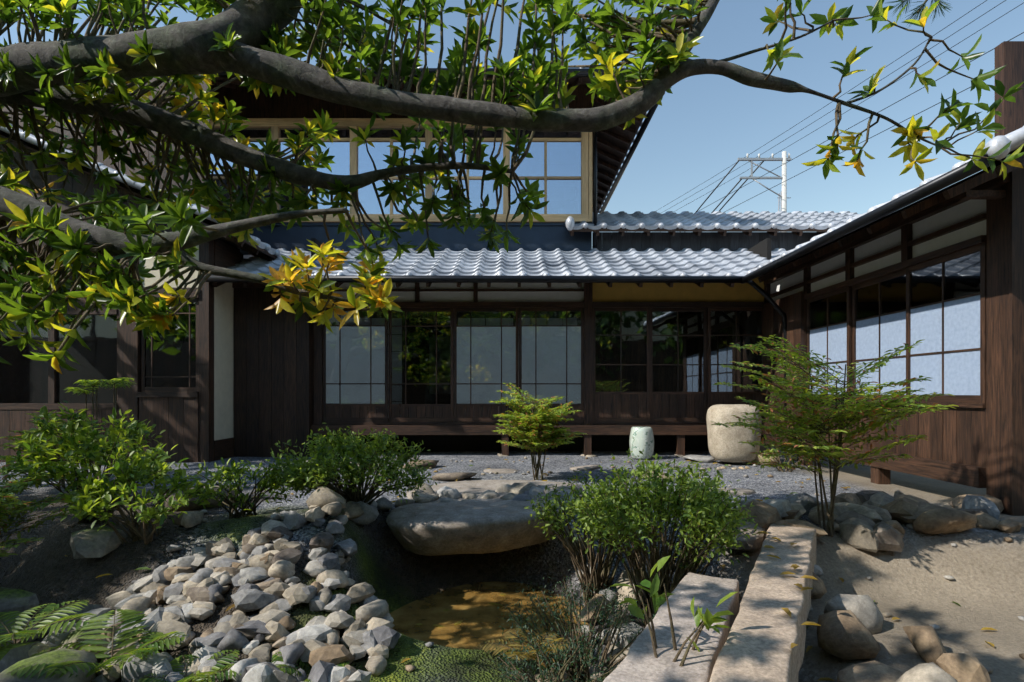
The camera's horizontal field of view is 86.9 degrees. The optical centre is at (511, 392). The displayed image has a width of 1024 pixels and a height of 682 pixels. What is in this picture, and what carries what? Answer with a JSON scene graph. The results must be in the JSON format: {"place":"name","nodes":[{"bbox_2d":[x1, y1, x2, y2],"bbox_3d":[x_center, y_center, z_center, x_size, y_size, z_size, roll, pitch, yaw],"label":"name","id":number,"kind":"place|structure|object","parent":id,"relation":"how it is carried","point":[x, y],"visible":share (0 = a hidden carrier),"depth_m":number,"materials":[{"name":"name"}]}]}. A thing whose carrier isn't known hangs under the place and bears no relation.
{"place":"outdoors","nodes":[
{"label":"outdoors","id":0,"kind":"place"},
{"bbox_2d":[0,448,1023,681],"bbox_3d":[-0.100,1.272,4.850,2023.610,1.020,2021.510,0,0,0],"label":"ground","id":1,"kind":"structure","parent":0,"point":[909,585],"depth_m":3.48,"materials":[{"name":"grey gravel"}]},
{"bbox_2d":[0,460,73,545],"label":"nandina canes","id":2,"kind":"object","parent":1,"relation":"on","point":[21,509],"visible":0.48,"depth_m":3.49,"materials":[{"name":"plant"}]},
{"bbox_2d":[0,457,81,556],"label":"nandina leaflets","id":3,"kind":"object","parent":2,"relation":"on","point":[12,489],"visible":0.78,"depth_m":3.49,"materials":[{"name":"green plant"}]},
{"bbox_2d":[0,600,96,646],"bbox_3d":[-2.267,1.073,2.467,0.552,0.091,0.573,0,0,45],"label":"fern fronds","id":4,"kind":"object","parent":1,"relation":"on","point":[18,632],"visible":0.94,"depth_m":2.52,"materials":[{"name":"green plant"}]},
{"bbox_2d":[15,414,101,487],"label":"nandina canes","id":5,"kind":"object","parent":1,"relation":"on","point":[61,481],"visible":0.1,"depth_m":5.18,"materials":[{"name":"green plant"}]},
{"bbox_2d":[0,413,110,463],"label":"shrub","id":6,"kind":"object","parent":5,"relation":"on","point":[32,433],"visible":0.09,"depth_m":5.03,"materials":[{"name":"green plant"}]},
{"bbox_2d":[4,401,165,491],"bbox_3d":[-3.608,0.495,4.613,1.140,0.861,0.977,0,0,0],"label":"shrub","id":7,"kind":"object","parent":1,"relation":"on","point":[47,425],"depth_m":4.47,"materials":[{"name":"green plant"}]},
{"bbox_2d":[0,407,188,523],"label":"shrub","id":8,"kind":"object","parent":1,"relation":"on","point":[37,457],"depth_m":3.75,"materials":[{"name":"green plant"}]},
{"bbox_2d":[64,377,136,478],"bbox_3d":[-4.234,0.379,5.584,0.646,1.080,0.628,0,0,0],"label":"slender shrub","id":9,"kind":"object","parent":1,"relation":"on","point":[102,383],"depth_m":5.54,"materials":[{"name":"green plant"}]},
{"bbox_2d":[0,74,242,462],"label":"wing","id":10,"kind":"structure","parent":1,"relation":"on","point":[181,392],"depth_m":7.13,"materials":[{"name":"brown wood"}]},
{"bbox_2d":[0,124,283,260],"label":"wing roof tiles","id":11,"kind":"object","parent":10,"relation":"on","point":[265,251],"visible":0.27,"depth_m":6.88,"materials":[{"name":"grey tile"}]},
{"bbox_2d":[58,457,222,544],"bbox_3d":[-2.405,0.678,3.376,0.931,0.542,0.740,0,0,0],"label":"shrub","id":12,"kind":"object","parent":1,"relation":"on","point":[84,500],"depth_m":3.34,"materials":[{"name":"green plant"}]},
{"bbox_2d":[137,649,243,681],"bbox_3d":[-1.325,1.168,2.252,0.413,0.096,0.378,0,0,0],"label":"fern fronds","id":13,"kind":"object","parent":1,"relation":"on","point":[175,661],"visible":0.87,"depth_m":2.30,"materials":[{"name":"green plant"}]},
{"bbox_2d":[179,451,292,518],"bbox_3d":[-1.995,0.664,3.933,0.807,0.480,0.782,0,0,0],"label":"shrub","id":14,"kind":"object","parent":1,"relation":"on","point":[226,472],"depth_m":3.88,"materials":[{"name":"green plant"}]},
{"bbox_2d":[271,652,350,681],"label":"fern fronds","id":15,"kind":"object","parent":1,"relation":"on","point":[280,658],"visible":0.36,"depth_m":2.37,"materials":[{"name":"green plant"}]},
{"bbox_2d":[258,423,436,504],"bbox_3d":[-1.195,0.563,4.002,1.294,0.673,1.096,0,0,0],"label":"azalea","id":16,"kind":"object","parent":1,"relation":"on","point":[364,451],"depth_m":3.82,"materials":[{"name":"green plant"}]},
{"bbox_2d":[386,480,582,555],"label":"stone slab bridge","id":17,"kind":"structure","parent":1,"relation":"on","point":[476,525],"depth_m":3.83,"materials":[{"name":"grey stone"}]},
{"bbox_2d":[390,581,587,667],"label":"pond water","id":18,"kind":"structure","parent":1,"relation":"on","point":[474,612],"depth_m":3.51,"materials":[{"name":"brown liquid"}]},
{"bbox_2d":[232,238,770,456],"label":"house facade","id":19,"kind":"structure","parent":1,"relation":"on","point":[434,367],"depth_m":7.90,"materials":[{"name":"brown wood"}]},
{"bbox_2d":[210,84,596,259],"bbox_3d":[-2.135,-3.695,11.400,7.050,2.870,5.200,0,0,0],"label":"storey","id":20,"kind":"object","parent":19,"relation":"on","point":[559,165],"visible":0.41,"depth_m":8.86,"materials":[{"name":"blue glass"}]},
{"bbox_2d":[210,66,657,213],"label":"roof eaves","id":21,"kind":"object","parent":20,"relation":"on","point":[614,145],"visible":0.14,"depth_m":10.06,"materials":[{"name":"wood"}]},
{"bbox_2d":[203,248,794,286],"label":"engawa roof tiles","id":22,"kind":"object","parent":19,"relation":"on","point":[669,267],"visible":0.73,"depth_m":7.56,"materials":[{"name":"grey tile"}]},
{"bbox_2d":[0,0,1023,373],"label":"garden tree","id":23,"kind":"object","parent":1,"relation":"on","point":[148,314],"depth_m":2.62,"materials":[{"name":"green plant"}]},
{"bbox_2d":[884,0,950,26],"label":"pine needles","id":24,"kind":"object","parent":23,"relation":"attached to","point":[940,2],"visible":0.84,"depth_m":3.00,"materials":[{"name":"green plant"}]},
{"bbox_2d":[0,445,1023,681],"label":"garden rocks","id":25,"kind":"object","parent":1,"relation":"on","point":[868,520],"visible":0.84,"depth_m":2.83,"materials":[{"name":"stone"}]},
{"bbox_2d":[9,609,187,679],"bbox_3d":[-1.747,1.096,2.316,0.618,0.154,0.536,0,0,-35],"label":"fern fronds","id":26,"kind":"object","parent":25,"relation":"on","point":[129,634],"visible":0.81,"depth_m":2.38,"materials":[{"name":"green plant"}]},
{"bbox_2d":[478,628,571,660],"bbox_3d":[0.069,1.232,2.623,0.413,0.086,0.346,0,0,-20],"label":"fern fronds","id":27,"kind":"object","parent":1,"relation":"on","point":[508,653],"visible":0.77,"depth_m":2.65,"materials":[{"name":"green plant"}]},
{"bbox_2d":[65,457,995,681],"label":"fallen leaves","id":28,"kind":"object","parent":1,"relation":"on","point":[787,610],"visible":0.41,"depth_m":2.94,"materials":[{"name":"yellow plant"}]},
{"bbox_2d":[500,384,579,479],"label":"nandina canes","id":29,"kind":"object","parent":1,"relation":"on","point":[537,464],"visible":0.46,"depth_m":5.69,"materials":[{"name":"green plant"}]},
{"bbox_2d":[489,383,585,451],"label":"nandina leaflets","id":30,"kind":"object","parent":29,"relation":"on","point":[554,414],"visible":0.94,"depth_m":5.61,"materials":[{"name":"green plant"}]},
{"bbox_2d":[119,457,1023,672],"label":"stray pebbles","id":31,"kind":"object","parent":1,"relation":"on","point":[409,668],"visible":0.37,"depth_m":3.46,"materials":[{"name":"grey stone"}]},
{"bbox_2d":[524,469,645,604],"bbox_3d":[0.519,0.951,3.528,0.887,0.878,0.706,0,0,0],"label":"shrub","id":32,"kind":"object","parent":1,"relation":"on","point":[597,578],"depth_m":3.52,"materials":[{"name":"green plant"}]},
{"bbox_2d":[629,426,653,458],"bbox_3d":[1.810,0.695,7.550,0.330,0.440,0.356,0,0,0],"label":"ceramic garden stool","id":33,"kind":"object","parent":1,"relation":"on","point":[641,438],"visible":0.98,"depth_m":7.42,"materials":[{"name":"white ceramic"}]},
{"bbox_2d":[567,448,757,627],"bbox_3d":[0.860,0.848,3.117,1.076,1.080,0.987,0,0,0],"label":"azalea","id":34,"kind":"object","parent":1,"relation":"on","point":[665,494],"depth_m":2.98,"materials":[{"name":"green plant"}]},
{"bbox_2d":[603,524,815,681],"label":"stone slabs","id":35,"kind":"structure","parent":1,"relation":"on","point":[759,636],"depth_m":2.12,"materials":[{"name":"stone"}]},
{"bbox_2d":[706,404,761,462],"bbox_3d":[2.868,0.521,7.001,0.638,0.741,0.559,0,0,0],"label":"stone basin","id":36,"kind":"object","parent":1,"relation":"on","point":[724,445],"visible":0.91,"depth_m":6.77,"materials":[{"name":"beige stone"}]},
{"bbox_2d":[758,442,816,471],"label":"shrub","id":37,"kind":"object","parent":1,"relation":"on","point":[787,469],"depth_m":6.30,"materials":[{"name":"green plant"}]},
{"bbox_2d":[723,338,942,536],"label":"nandina canes","id":38,"kind":"object","parent":1,"relation":"on","point":[829,528],"visible":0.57,"depth_m":3.59,"materials":[{"name":"green plant"}]},
{"bbox_2d":[712,334,958,473],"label":"nandina leaflets","id":39,"kind":"object","parent":38,"relation":"on","point":[861,409],"visible":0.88,"depth_m":3.48,"materials":[{"name":"green plant"}]},
{"bbox_2d":[656,0,1023,213],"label":"utility pole","id":40,"kind":"object","parent":1,"relation":"on","point":[782,196],"visible":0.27,"depth_m":27.93,"materials":[{"name":"concrete"}]},
{"bbox_2d":[749,41,1023,515],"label":"wing","id":41,"kind":"structure","parent":1,"relation":"on","point":[944,279],"depth_m":4.70,"materials":[{"name":"brown wood"}]},
{"bbox_2d":[741,126,1023,283],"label":"wing roof tiles","id":42,"kind":"object","parent":41,"relation":"on","point":[928,187],"visible":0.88,"depth_m":4.32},
{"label":"fern stalks","id":43,"kind":"object","parent":1,"relation":"on","visible":0},
{"bbox_2d":[677,549,710,567],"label":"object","id":44,"kind":"object","parent":43,"relation":"attached to","point":[703,561],"visible":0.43,"depth_m":3.03,"materials":[{"name":"green plant"}]},
{"bbox_2d":[0,0,1023,213],"label":"sky","id":45,"kind":"structure","parent":0,"point":[699,130],"materials":[{"name":"blue"}]},
{"bbox_2d":[483,569,655,681],"bbox_3d":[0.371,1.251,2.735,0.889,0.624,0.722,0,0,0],"label":"juniper bank","id":46,"kind":"structure","parent":0,"point":[585,672],"depth_m":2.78,"materials":[{"name":"green plant"}]},
{"bbox_2d":[612,555,736,666],"bbox_3d":[0.575,0.811,1.968,0.463,0.426,0.205,0,0,21],"label":"plant","id":47,"kind":"object","parent":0,"point":[708,618],"depth_m":1.96,"materials":[{"name":"green plant"}]},
{"bbox_2d":[565,211,859,250],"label":"clerestory roof tiles","id":48,"kind":"object","parent":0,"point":[675,231],"visible":0.76,"depth_m":8.88,"materials":[{"name":"grey tile"}]},
{"bbox_2d":[901,0,938,13],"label":"pine twig","id":49,"kind":"object","parent":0,"point":[921,7],"visible":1,"depth_m":3.00,"materials":[{"name":"plant"}]}
]}

